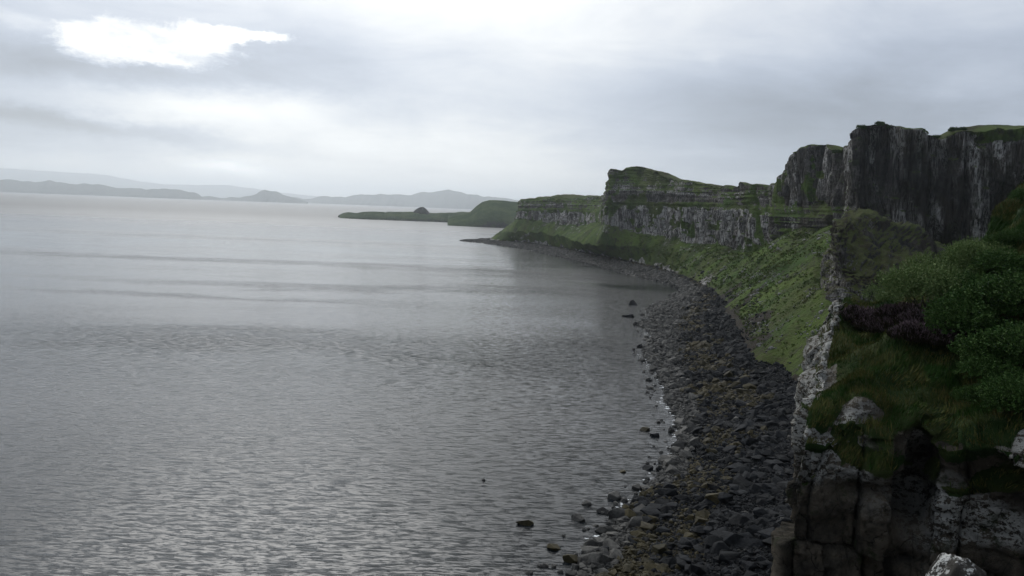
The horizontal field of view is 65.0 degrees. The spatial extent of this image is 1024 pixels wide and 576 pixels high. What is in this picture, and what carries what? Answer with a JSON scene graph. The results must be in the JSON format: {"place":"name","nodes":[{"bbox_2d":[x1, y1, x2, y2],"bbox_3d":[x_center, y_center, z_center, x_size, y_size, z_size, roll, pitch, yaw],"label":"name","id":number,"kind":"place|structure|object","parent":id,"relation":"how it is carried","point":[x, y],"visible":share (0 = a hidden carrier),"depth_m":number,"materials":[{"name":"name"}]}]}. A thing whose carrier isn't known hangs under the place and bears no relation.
{"place":"outdoors","nodes":[
{"label":"outdoors","id":0,"kind":"place"},
{"bbox_2d":[0,179,202,199],"bbox_3d":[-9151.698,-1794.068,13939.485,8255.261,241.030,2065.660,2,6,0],"label":"distant hills","id":1,"kind":"structure","parent":0,"point":[42,187],"depth_m":13271.13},
{"bbox_2d":[0,168,318,198],"bbox_3d":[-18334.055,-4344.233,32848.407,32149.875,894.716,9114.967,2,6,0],"label":"distant hills","id":2,"kind":"structure","parent":0,"point":[222,191],"depth_m":31075.47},
{"bbox_2d":[201,190,307,203],"bbox_3d":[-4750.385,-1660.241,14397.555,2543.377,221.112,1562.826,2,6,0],"label":"distant hills","id":3,"kind":"structure","parent":0,"point":[267,196],"depth_m":13963.91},
{"bbox_2d":[0,192,678,575],"bbox_3d":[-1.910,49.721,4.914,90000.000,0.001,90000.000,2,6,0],"label":"sea","id":4,"kind":"structure","parent":0,"point":[224,388],"depth_m":210.38,"materials":[{"name":"grey liquid"}]},
{"bbox_2d":[516,520,533,525],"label":"boulder","id":5,"kind":"object","parent":4,"relation":"in","point":[527,523],"visible":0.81,"depth_m":127.79,"materials":[{"name":"brown stone"}]},
{"bbox_2d":[547,543,559,550],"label":"boulder","id":6,"kind":"object","parent":4,"relation":"in","point":[554,547],"visible":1,"depth_m":118.96,"materials":[{"name":"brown stone"}]},
{"bbox_2d":[562,554,577,562],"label":"boulder","id":7,"kind":"object","parent":4,"relation":"in","point":[569,558],"visible":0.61,"depth_m":114.92,"materials":[{"name":"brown stone"}]},
{"bbox_2d":[571,514,584,521],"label":"boulder","id":8,"kind":"object","parent":4,"relation":"in","point":[577,517],"visible":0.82,"depth_m":130.55,"materials":[{"name":"stone"}]},
{"bbox_2d":[583,539,596,545],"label":"boulder","id":9,"kind":"object","parent":4,"relation":"in","point":[591,542],"visible":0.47,"depth_m":120.60,"materials":[{"name":"stone"}]},
{"bbox_2d":[596,507,608,515],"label":"boulder","id":10,"kind":"object","parent":4,"relation":"in","point":[600,510],"visible":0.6,"depth_m":134.21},
{"bbox_2d":[338,212,468,221],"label":"headland","id":11,"kind":"structure","parent":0,"point":[412,216],"depth_m":2488.54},
{"bbox_2d":[294,190,518,208],"bbox_3d":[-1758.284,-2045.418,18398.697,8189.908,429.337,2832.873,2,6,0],"label":"distant hills","id":12,"kind":"structure","parent":0,"point":[450,199],"depth_m":17519.16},
{"bbox_2d":[413,207,429,213],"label":"hill","id":13,"kind":"structure","parent":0,"point":[421,210],"depth_m":2532.37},
{"bbox_2d":[447,200,517,227],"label":"headland","id":14,"kind":"structure","parent":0,"point":[496,213],"depth_m":2095.36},
{"bbox_2d":[0,0,1023,199],"label":"sky","id":15,"kind":"structure","parent":0,"point":[510,99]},
{"bbox_2d":[474,240,795,575],"bbox_3d":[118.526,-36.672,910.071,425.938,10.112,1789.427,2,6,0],"label":"beach","id":16,"kind":"structure","parent":0,"point":[678,527],"depth_m":140.76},
{"bbox_2d":[577,553,589,563],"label":"boulder","id":17,"kind":"object","parent":16,"relation":"on","point":[582,557],"visible":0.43,"depth_m":114.69,"materials":[{"name":"stone"}]},
{"bbox_2d":[580,546,598,552],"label":"boulder","id":18,"kind":"object","parent":16,"relation":"on","point":[585,549],"visible":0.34,"depth_m":118.66,"materials":[{"name":"stone"}]},
{"bbox_2d":[588,552,612,563],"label":"boulder","id":19,"kind":"object","parent":16,"relation":"on","point":[600,558],"visible":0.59,"depth_m":113.50,"materials":[{"name":"stone"}]},
{"bbox_2d":[595,525,613,533],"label":"boulder","id":20,"kind":"object","parent":16,"relation":"on","point":[600,529],"visible":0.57,"depth_m":125.80,"materials":[{"name":"stone"}]},
{"bbox_2d":[603,538,619,550],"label":"boulder","id":21,"kind":"object","parent":16,"relation":"on","point":[611,544],"visible":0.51,"depth_m":118.52,"materials":[{"name":"stone"}]},
{"bbox_2d":[607,490,621,499],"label":"boulder","id":22,"kind":"object","parent":16,"relation":"on","point":[615,495],"visible":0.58,"depth_m":140.96,"materials":[{"name":"stone"}]},
{"bbox_2d":[607,507,625,519],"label":"boulder","id":23,"kind":"object","parent":16,"relation":"on","point":[618,512],"visible":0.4,"depth_m":131.25,"materials":[{"name":"stone"}]},
{"bbox_2d":[609,548,623,559],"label":"boulder","id":24,"kind":"object","parent":16,"relation":"on","point":[615,552],"visible":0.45,"depth_m":115.30,"materials":[{"name":"stone"}]},
{"bbox_2d":[622,563,631,572],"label":"boulder","id":25,"kind":"object","parent":16,"relation":"on","point":[627,567],"visible":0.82,"depth_m":110.08,"materials":[{"name":"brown stone"}]},
{"bbox_2d":[460,238,795,575],"bbox_3d":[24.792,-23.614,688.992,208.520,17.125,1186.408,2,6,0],"label":"pale shore stones","id":26,"kind":"object","parent":16,"relation":"on","point":[661,341],"visible":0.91,"depth_m":291.88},
{"bbox_2d":[624,508,636,517],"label":"boulder","id":27,"kind":"object","parent":16,"relation":"on","point":[629,513],"visible":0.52,"depth_m":131.25,"materials":[{"name":"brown stone"}]},
{"bbox_2d":[489,238,774,575],"bbox_3d":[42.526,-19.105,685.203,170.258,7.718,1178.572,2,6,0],"label":"weedy stones","id":28,"kind":"object","parent":16,"relation":"on","point":[719,387],"visible":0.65,"depth_m":172.15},
{"bbox_2d":[628,516,642,527],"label":"boulder","id":29,"kind":"object","parent":16,"relation":"on","point":[635,521],"visible":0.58,"depth_m":126.95,"materials":[{"name":"stone"}]},
{"bbox_2d":[633,504,644,515],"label":"boulder","id":30,"kind":"object","parent":16,"relation":"on","point":[637,511],"visible":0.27,"depth_m":131.94,"materials":[{"name":"stone"}]},
{"bbox_2d":[488,239,797,575],"bbox_3d":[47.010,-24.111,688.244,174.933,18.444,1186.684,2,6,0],"label":"dark scree","id":31,"kind":"structure","parent":16,"relation":"on","point":[738,350],"depth_m":171.85,"materials":[{"name":"stone"}]},
{"bbox_2d":[640,521,656,530],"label":"boulder","id":32,"kind":"object","parent":16,"relation":"on","point":[647,526],"visible":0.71,"depth_m":124.76,"materials":[{"name":"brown stone"}]},
{"bbox_2d":[640,506,660,517],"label":"boulder","id":33,"kind":"object","parent":16,"relation":"on","point":[651,511],"visible":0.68,"depth_m":130.62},
{"bbox_2d":[644,563,668,571],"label":"boulder","id":34,"kind":"object","parent":16,"relation":"on","point":[648,566],"visible":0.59,"depth_m":110.19,"materials":[{"name":"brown stone"}]},
{"bbox_2d":[651,544,667,553],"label":"boulder","id":35,"kind":"object","parent":16,"relation":"on","point":[659,548],"visible":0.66,"depth_m":115.27,"materials":[{"name":"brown stone"}]},
{"bbox_2d":[655,526,669,533],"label":"boulder","id":36,"kind":"object","parent":16,"relation":"on","point":[662,529],"visible":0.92,"depth_m":123.59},
{"bbox_2d":[654,499,670,504],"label":"boulder","id":37,"kind":"object","parent":16,"relation":"on","point":[661,501],"visible":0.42,"depth_m":135.06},
{"bbox_2d":[656,563,669,572],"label":"boulder","id":38,"kind":"object","parent":16,"relation":"on","point":[662,567],"visible":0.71,"depth_m":109.35,"materials":[{"name":"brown stone"}]},
{"bbox_2d":[659,505,672,512],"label":"boulder","id":39,"kind":"object","parent":16,"relation":"on","point":[664,508],"visible":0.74,"depth_m":131.92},
{"bbox_2d":[659,513,672,519],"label":"boulder","id":40,"kind":"object","parent":16,"relation":"on","point":[666,516],"visible":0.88,"depth_m":128.69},
{"bbox_2d":[654,488,678,496],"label":"boulder","id":41,"kind":"object","parent":16,"relation":"on","point":[667,492],"visible":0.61,"depth_m":139.39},
{"bbox_2d":[663,482,676,488],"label":"boulder","id":42,"kind":"object","parent":16,"relation":"on","point":[668,485],"visible":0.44,"depth_m":143.36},
{"bbox_2d":[665,557,675,565],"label":"boulder","id":43,"kind":"object","parent":16,"relation":"on","point":[670,560],"visible":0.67,"depth_m":111.45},
{"bbox_2d":[663,459,678,466],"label":"boulder","id":44,"kind":"object","parent":16,"relation":"on","point":[666,462],"visible":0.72,"depth_m":159.59,"materials":[{"name":"stone"}]},
{"bbox_2d":[665,464,680,473],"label":"boulder","id":45,"kind":"object","parent":16,"relation":"on","point":[671,469],"visible":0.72,"depth_m":153.73,"materials":[{"name":"stone"}]},
{"bbox_2d":[671,440,687,448],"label":"boulder","id":46,"kind":"object","parent":16,"relation":"on","point":[681,444],"visible":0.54,"depth_m":172.12,"materials":[{"name":"stone"}]},
{"bbox_2d":[675,557,687,569],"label":"boulder","id":47,"kind":"object","parent":16,"relation":"on","point":[681,563],"visible":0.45,"depth_m":110.47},
{"bbox_2d":[675,494,691,501],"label":"boulder","id":48,"kind":"object","parent":16,"relation":"on","point":[683,497],"visible":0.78,"depth_m":135.65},
{"bbox_2d":[678,554,691,563],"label":"boulder","id":49,"kind":"object","parent":16,"relation":"on","point":[687,559],"visible":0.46,"depth_m":111.28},
{"bbox_2d":[679,450,694,457],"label":"boulder","id":50,"kind":"object","parent":16,"relation":"on","point":[683,453],"visible":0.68,"depth_m":164.38,"materials":[{"name":"stone"}]},
{"bbox_2d":[680,538,693,546],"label":"boulder","id":51,"kind":"object","parent":16,"relation":"on","point":[684,541],"visible":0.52,"depth_m":116.98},
{"bbox_2d":[690,525,705,532],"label":"boulder","id":52,"kind":"object","parent":16,"relation":"on","point":[699,529],"visible":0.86,"depth_m":120.28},
{"bbox_2d":[688,564,708,575],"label":"boulder","id":53,"kind":"object","parent":16,"relation":"on","point":[698,570],"visible":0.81,"depth_m":107.51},
{"bbox_2d":[695,509,709,519],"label":"boulder","id":54,"kind":"object","parent":16,"relation":"on","point":[704,513],"visible":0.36,"depth_m":126.95,"materials":[{"name":"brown stone"}]},
{"bbox_2d":[704,535,722,548],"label":"boulder","id":55,"kind":"object","parent":16,"relation":"on","point":[709,540],"visible":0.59,"depth_m":114.93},
{"bbox_2d":[704,493,723,503],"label":"boulder","id":56,"kind":"object","parent":16,"relation":"on","point":[713,497],"visible":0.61,"depth_m":133.82,"materials":[{"name":"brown stone"}]},
{"bbox_2d":[709,526,728,538],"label":"boulder","id":57,"kind":"object","parent":16,"relation":"on","point":[717,532],"visible":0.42,"depth_m":117.73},
{"bbox_2d":[709,541,730,554],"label":"boulder","id":58,"kind":"object","parent":16,"relation":"on","point":[716,547],"visible":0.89,"depth_m":113.13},
{"bbox_2d":[718,492,732,503],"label":"boulder","id":59,"kind":"object","parent":16,"relation":"on","point":[724,497],"visible":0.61,"depth_m":133.27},
{"bbox_2d":[722,445,736,453],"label":"boulder","id":60,"kind":"object","parent":16,"relation":"on","point":[727,449],"visible":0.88,"depth_m":163.89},
{"bbox_2d":[718,550,741,563],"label":"boulder","id":61,"kind":"object","parent":16,"relation":"on","point":[726,556],"visible":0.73,"depth_m":109.89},
{"bbox_2d":[722,531,743,545],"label":"boulder","id":62,"kind":"object","parent":16,"relation":"on","point":[730,538],"visible":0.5,"depth_m":114.20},
{"bbox_2d":[728,413,745,419],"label":"boulder","id":63,"kind":"object","parent":16,"relation":"on","point":[731,415],"visible":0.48,"depth_m":189.75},
{"bbox_2d":[728,514,751,524],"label":"boulder","id":64,"kind":"object","parent":16,"relation":"on","point":[736,519],"visible":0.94,"depth_m":121.00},
{"bbox_2d":[730,465,749,472],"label":"boulder","id":65,"kind":"object","parent":16,"relation":"on","point":[743,468],"visible":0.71,"depth_m":148.91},
{"bbox_2d":[734,399,746,406],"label":"boulder","id":66,"kind":"object","parent":16,"relation":"on","point":[738,403],"visible":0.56,"depth_m":200.16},
{"bbox_2d":[732,477,752,486],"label":"boulder","id":67,"kind":"object","parent":16,"relation":"on","point":[743,481],"visible":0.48,"depth_m":140.73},
{"bbox_2d":[743,383,756,389],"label":"boulder","id":68,"kind":"object","parent":16,"relation":"on","point":[748,386],"visible":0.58,"depth_m":218.60,"materials":[{"name":"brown stone"}]},
{"bbox_2d":[736,538,764,547],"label":"boulder","id":69,"kind":"object","parent":16,"relation":"on","point":[742,542],"visible":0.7,"depth_m":113.00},
{"bbox_2d":[741,560,761,569],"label":"boulder","id":70,"kind":"object","parent":16,"relation":"on","point":[749,565],"visible":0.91,"depth_m":107.32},
{"bbox_2d":[746,524,762,535],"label":"boulder","id":71,"kind":"object","parent":16,"relation":"on","point":[753,529],"visible":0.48,"depth_m":116.66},
{"bbox_2d":[751,471,766,478],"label":"boulder","id":72,"kind":"object","parent":16,"relation":"on","point":[762,474],"visible":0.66,"depth_m":144.31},
{"bbox_2d":[752,507,768,517],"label":"boulder","id":73,"kind":"object","parent":16,"relation":"on","point":[756,511],"visible":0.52,"depth_m":124.05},
{"bbox_2d":[750,484,771,492],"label":"boulder","id":74,"kind":"object","parent":16,"relation":"on","point":[756,488],"visible":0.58,"depth_m":136.68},
{"bbox_2d":[756,498,767,504],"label":"boulder","id":75,"kind":"object","parent":16,"relation":"on","point":[759,501],"visible":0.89,"depth_m":132.40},
{"bbox_2d":[755,517,770,526],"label":"boulder","id":76,"kind":"object","parent":16,"relation":"on","point":[763,521],"visible":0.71,"depth_m":120.33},
{"bbox_2d":[757,527,774,538],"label":"boulder","id":77,"kind":"object","parent":16,"relation":"on","point":[765,533],"visible":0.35,"depth_m":115.24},
{"bbox_2d":[756,483,775,488],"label":"boulder","id":78,"kind":"object","parent":16,"relation":"on","point":[768,485],"visible":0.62,"depth_m":136.89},
{"bbox_2d":[762,449,775,456],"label":"boulder","id":79,"kind":"object","parent":16,"relation":"on","point":[768,452],"visible":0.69,"depth_m":156.24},
{"bbox_2d":[761,487,780,493],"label":"boulder","id":80,"kind":"object","parent":16,"relation":"on","point":[775,490],"visible":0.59,"depth_m":135.75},
{"bbox_2d":[763,402,781,409],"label":"boulder","id":81,"kind":"object","parent":16,"relation":"on","point":[774,405],"visible":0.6,"depth_m":193.96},
{"bbox_2d":[763,459,783,466],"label":"boulder","id":82,"kind":"object","parent":16,"relation":"on","point":[770,463],"visible":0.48,"depth_m":149.01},
{"bbox_2d":[771,475,783,484],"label":"boulder","id":83,"kind":"object","parent":16,"relation":"on","point":[775,479],"visible":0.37,"depth_m":139.96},
{"bbox_2d":[774,430,786,438],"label":"boulder","id":84,"kind":"object","parent":16,"relation":"on","point":[778,434],"visible":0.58,"depth_m":168.80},
{"bbox_2d":[775,394,788,400],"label":"boulder","id":85,"kind":"object","parent":16,"relation":"on","point":[779,397],"visible":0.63,"depth_m":198.83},
{"bbox_2d":[774,455,790,462],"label":"boulder","id":86,"kind":"object","parent":16,"relation":"on","point":[783,458],"visible":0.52,"depth_m":150.13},
{"bbox_2d":[777,481,788,489],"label":"boulder","id":87,"kind":"object","parent":16,"relation":"on","point":[781,484],"visible":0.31,"depth_m":137.97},
{"bbox_2d":[489,219,831,380],"bbox_3d":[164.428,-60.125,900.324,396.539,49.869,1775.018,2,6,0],"label":"grass slope","id":88,"kind":"structure","parent":0,"point":[597,238],"depth_m":438.00,"materials":[{"name":"plant"}]},
{"bbox_2d":[607,224,831,366],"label":"bracken","id":89,"kind":"object","parent":88,"relation":"on","point":[769,269],"visible":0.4,"depth_m":419.66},
{"bbox_2d":[679,231,830,369],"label":"fallen stones","id":90,"kind":"object","parent":88,"relation":"on","point":[812,331],"visible":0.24,"depth_m":357.54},
{"bbox_2d":[820,208,947,302],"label":"rock outcrop","id":91,"kind":"object","parent":88,"relation":"on","point":[865,245],"visible":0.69,"depth_m":277.50,"materials":[{"name":"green stone"}]},
{"bbox_2d":[514,125,1023,251],"bbox_3d":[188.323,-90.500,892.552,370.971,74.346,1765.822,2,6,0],"label":"cliff","id":92,"kind":"structure","parent":0,"point":[946,190],"depth_m":435.79,"materials":[{"name":"grey stone"}]},
{"bbox_2d":[522,124,1023,199],"bbox_3d":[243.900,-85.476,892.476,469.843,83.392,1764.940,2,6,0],"label":"clifftop grass","id":93,"kind":"structure","parent":92,"relation":"on","point":[976,128],"depth_m":543.49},
{"bbox_2d":[770,183,1023,575],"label":"cliff","id":94,"kind":"structure","parent":0,"point":[906,517],"depth_m":41.60,"materials":[{"name":"stone"}]},
{"bbox_2d":[837,304,875,320],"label":"heather","id":95,"kind":"object","parent":94,"relation":"on","point":[850,312],"visible":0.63,"depth_m":57.14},
{"bbox_2d":[850,310,880,329],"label":"heather","id":96,"kind":"object","parent":94,"relation":"on","point":[860,322],"visible":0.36,"depth_m":55.83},
{"bbox_2d":[862,316,895,333],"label":"heather","id":97,"kind":"object","parent":94,"relation":"on","point":[884,323],"visible":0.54,"depth_m":53.42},
{"bbox_2d":[860,282,917,301],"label":"shrub","id":98,"kind":"object","parent":94,"relation":"on","point":[879,295],"visible":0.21,"depth_m":79.07,"materials":[{"name":"green plant"}]},
{"bbox_2d":[872,301,922,320],"bbox_3d":[26.491,1.511,54.567,3.983,1.400,3.419,1,6,-15],"label":"heather","id":99,"kind":"object","parent":94,"relation":"on","point":[887,310],"visible":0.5,"depth_m":54.04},
{"bbox_2d":[886,318,935,342],"bbox_3d":[24.214,2.473,48.373,3.156,1.293,3.677,6,7,31],"label":"heather","id":100,"kind":"object","parent":94,"relation":"on","point":[911,328],"visible":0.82,"depth_m":47.49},
{"bbox_2d":[892,306,930,323],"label":"heather","id":101,"kind":"object","parent":94,"relation":"on","point":[912,313],"visible":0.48,"depth_m":50.74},
{"bbox_2d":[800,181,1023,495],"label":"bank grass","id":102,"kind":"structure","parent":94,"relation":"on","point":[861,371],"depth_m":44.72,"materials":[{"name":"plant"}]},
{"bbox_2d":[871,261,970,311],"bbox_3d":[26.568,-0.097,51.961,6.008,3.837,6.859,4,6,15],"label":"shrub","id":103,"kind":"object","parent":94,"relation":"on","point":[928,280],"visible":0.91,"depth_m":50.77,"materials":[{"name":"green plant"}]},
{"bbox_2d":[905,326,964,345],"bbox_3d":[25.201,2.719,47.712,3.422,1.216,2.952,5,6,23],"label":"heather","id":104,"kind":"object","parent":94,"relation":"on","point":[942,338],"visible":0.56,"depth_m":46.85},
{"bbox_2d":[924,321,972,335],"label":"heather","id":105,"kind":"object","parent":94,"relation":"on","point":[958,331],"visible":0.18,"depth_m":47.09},
{"bbox_2d":[899,250,1001,276],"bbox_3d":[30.298,-0.849,55.334,6.426,3.778,6.115,3,6,9],"label":"shrub","id":106,"kind":"object","parent":94,"relation":"on","point":[923,259],"visible":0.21,"depth_m":55.31,"materials":[{"name":"green plant"}]},
{"bbox_2d":[926,553,986,575],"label":"lichened rock","id":107,"kind":"object","parent":94,"relation":"on","point":[944,564],"visible":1,"depth_m":35.20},
{"bbox_2d":[938,268,991,297],"bbox_3d":[29.384,0.180,50.405,4.869,2.827,4.512,2,6,-1],"label":"shrub","id":108,"kind":"object","parent":94,"relation":"on","point":[971,277],"visible":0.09,"depth_m":50.18,"materials":[{"name":"green plant"}]},
{"bbox_2d":[948,381,987,403],"bbox_3d":[24.971,5.598,42.757,2.642,1.550,2.840,0,6,-23],"label":"shrub","id":109,"kind":"object","parent":94,"relation":"on","point":[968,392],"visible":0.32,"depth_m":42.68,"materials":[{"name":"green plant"}]},
{"bbox_2d":[921,291,1023,337],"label":"shrub","id":110,"kind":"object","parent":94,"relation":"on","point":[961,317],"visible":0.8,"depth_m":46.64,"materials":[{"name":"green plant"}]},
{"bbox_2d":[934,233,1018,272],"bbox_3d":[32.109,-2.111,55.270,5.964,3.336,5.225,-3,8,-43],"label":"shrub","id":111,"kind":"object","parent":94,"relation":"on","point":[964,250],"visible":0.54,"depth_m":54.53,"materials":[{"name":"green plant"}]},
{"bbox_2d":[939,266,1023,320],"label":"shrub","id":112,"kind":"object","parent":94,"relation":"on","point":[1007,293],"visible":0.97,"depth_m":46.25,"materials":[{"name":"green plant"}]},
{"bbox_2d":[948,319,1023,365],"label":"shrub","id":113,"kind":"object","parent":94,"relation":"on","point":[1005,343],"visible":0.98,"depth_m":43.15,"materials":[{"name":"green plant"}]},
{"bbox_2d":[951,352,1023,384],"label":"shrub","id":114,"kind":"object","parent":94,"relation":"on","point":[983,367],"visible":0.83,"depth_m":42.45,"materials":[{"name":"green plant"}]},
{"bbox_2d":[967,247,1023,275],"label":"shrub","id":115,"kind":"object","parent":94,"relation":"on","point":[988,259],"visible":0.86,"depth_m":51.33,"materials":[{"name":"green plant"}]},
{"bbox_2d":[974,371,1023,414],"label":"shrub","id":116,"kind":"object","parent":94,"relation":"on","point":[998,394],"visible":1,"depth_m":39.90,"materials":[{"name":"green plant"}]},
{"bbox_2d":[980,226,1023,246],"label":"shrub","id":117,"kind":"object","parent":94,"relation":"on","point":[1009,235],"visible":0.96,"depth_m":54.60,"materials":[{"name":"green plant"}]},
{"bbox_2d":[1007,187,1023,203],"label":"shrub","id":118,"kind":"object","parent":94,"relation":"on","point":[1017,193],"visible":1,"depth_m":58.29,"materials":[{"name":"green plant"}]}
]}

